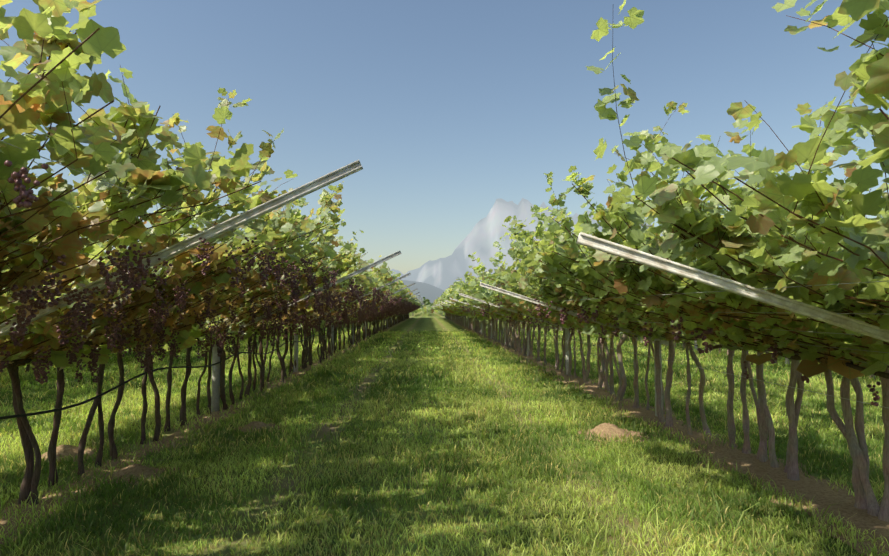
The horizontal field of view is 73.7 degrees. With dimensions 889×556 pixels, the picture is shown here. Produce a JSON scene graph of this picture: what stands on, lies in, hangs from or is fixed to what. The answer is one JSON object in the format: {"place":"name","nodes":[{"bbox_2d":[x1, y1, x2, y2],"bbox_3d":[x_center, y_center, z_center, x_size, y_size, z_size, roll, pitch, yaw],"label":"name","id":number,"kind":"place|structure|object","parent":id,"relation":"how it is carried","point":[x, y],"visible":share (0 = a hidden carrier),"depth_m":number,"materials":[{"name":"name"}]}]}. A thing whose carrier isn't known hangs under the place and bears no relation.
{"place":"outdoors","nodes":[
{"label":"outdoors","id":0,"kind":"place"},
{"bbox_2d":[0,310,888,555],"bbox_3d":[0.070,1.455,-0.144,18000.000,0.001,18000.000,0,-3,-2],"label":"ground","id":1,"kind":"structure","parent":0,"point":[429,322],"depth_m":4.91,"materials":[{"name":"green plant"}]},
{"bbox_2d":[7,314,408,504],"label":"vine trunks","id":2,"kind":"object","parent":1,"relation":"on","point":[30,482],"visible":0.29,"depth_m":6.53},
{"bbox_2d":[211,313,407,411],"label":"trellis posts","id":3,"kind":"object","parent":1,"relation":"on","point":[215,398],"depth_m":8.46,"materials":[{"name":"metal"}]},
{"bbox_2d":[0,313,408,419],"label":"drip hose","id":4,"kind":"object","parent":3,"relation":"on","point":[63,408],"visible":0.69,"depth_m":5.70,"materials":[{"name":"black plastic"}]},
{"bbox_2d":[0,160,888,345],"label":"trellis beams","id":5,"kind":"structure","parent":3,"relation":"attached to","point":[729,285],"depth_m":3.29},
{"bbox_2d":[0,140,888,364],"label":"pergola wires","id":6,"kind":"object","parent":5,"relation":"attached to","point":[484,305],"depth_m":3.30,"materials":[{"name":"grey metal"}]},
{"bbox_2d":[421,297,432,308],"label":"trees","id":7,"kind":"object","parent":1,"relation":"on","point":[426,302],"materials":[{"name":"green plant"}]},
{"bbox_2d":[411,305,443,313],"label":"hill","id":8,"kind":"structure","parent":1,"relation":"on","point":[425,309],"depth_m":122.58,"materials":[{"name":"green plant"}]},
{"bbox_2d":[0,324,888,555],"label":"soil patches","id":9,"kind":"object","parent":1,"relation":"on","point":[823,494],"visible":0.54,"depth_m":5.25,"materials":[{"name":"brown soil"}]},
{"bbox_2d":[41,421,630,481],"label":"dirt mounds","id":10,"kind":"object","parent":9,"relation":"on","point":[137,470],"depth_m":5.89,"materials":[{"name":"soil"}]},
{"bbox_2d":[447,313,788,415],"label":"trellis posts","id":11,"kind":"object","parent":1,"relation":"on","point":[567,334],"visible":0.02,"depth_m":13.22,"materials":[{"name":"wood"}]},
{"bbox_2d":[461,316,887,407],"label":"trunk wire","id":12,"kind":"object","parent":11,"relation":"attached to","point":[732,374],"depth_m":5.63,"materials":[{"name":"silver metal"}]},
{"bbox_2d":[445,313,888,521],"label":"vine trunks","id":13,"kind":"object","parent":1,"relation":"on","point":[865,497],"visible":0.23,"depth_m":5.99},
{"bbox_2d":[0,0,888,378],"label":"vine leaves","id":14,"kind":"object","parent":13,"relation":"attached to","point":[42,102],"visible":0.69,"depth_m":2.87,"materials":[{"name":"green plant"}]},
{"bbox_2d":[8,315,888,378],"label":"vine cordons","id":15,"kind":"object","parent":13,"relation":"attached to","point":[851,364],"visible":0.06,"depth_m":4.73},
{"bbox_2d":[0,9,888,367],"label":"vine branches","id":16,"kind":"object","parent":15,"relation":"attached to","point":[6,203],"visible":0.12,"depth_m":3.09,"materials":[{"name":"plant"}]},
{"bbox_2d":[0,160,880,405],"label":"grape clusters","id":17,"kind":"object","parent":16,"relation":"hanging from","point":[29,198],"visible":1,"depth_m":4.21,"materials":[{"name":"purple food"}]},
{"bbox_2d":[0,0,888,273],"label":"sky","id":18,"kind":"structure","parent":0,"point":[447,109],"materials":[{"name":"blue"}]},
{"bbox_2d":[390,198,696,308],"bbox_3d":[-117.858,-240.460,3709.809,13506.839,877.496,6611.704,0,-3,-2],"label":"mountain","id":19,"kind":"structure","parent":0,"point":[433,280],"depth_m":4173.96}
]}

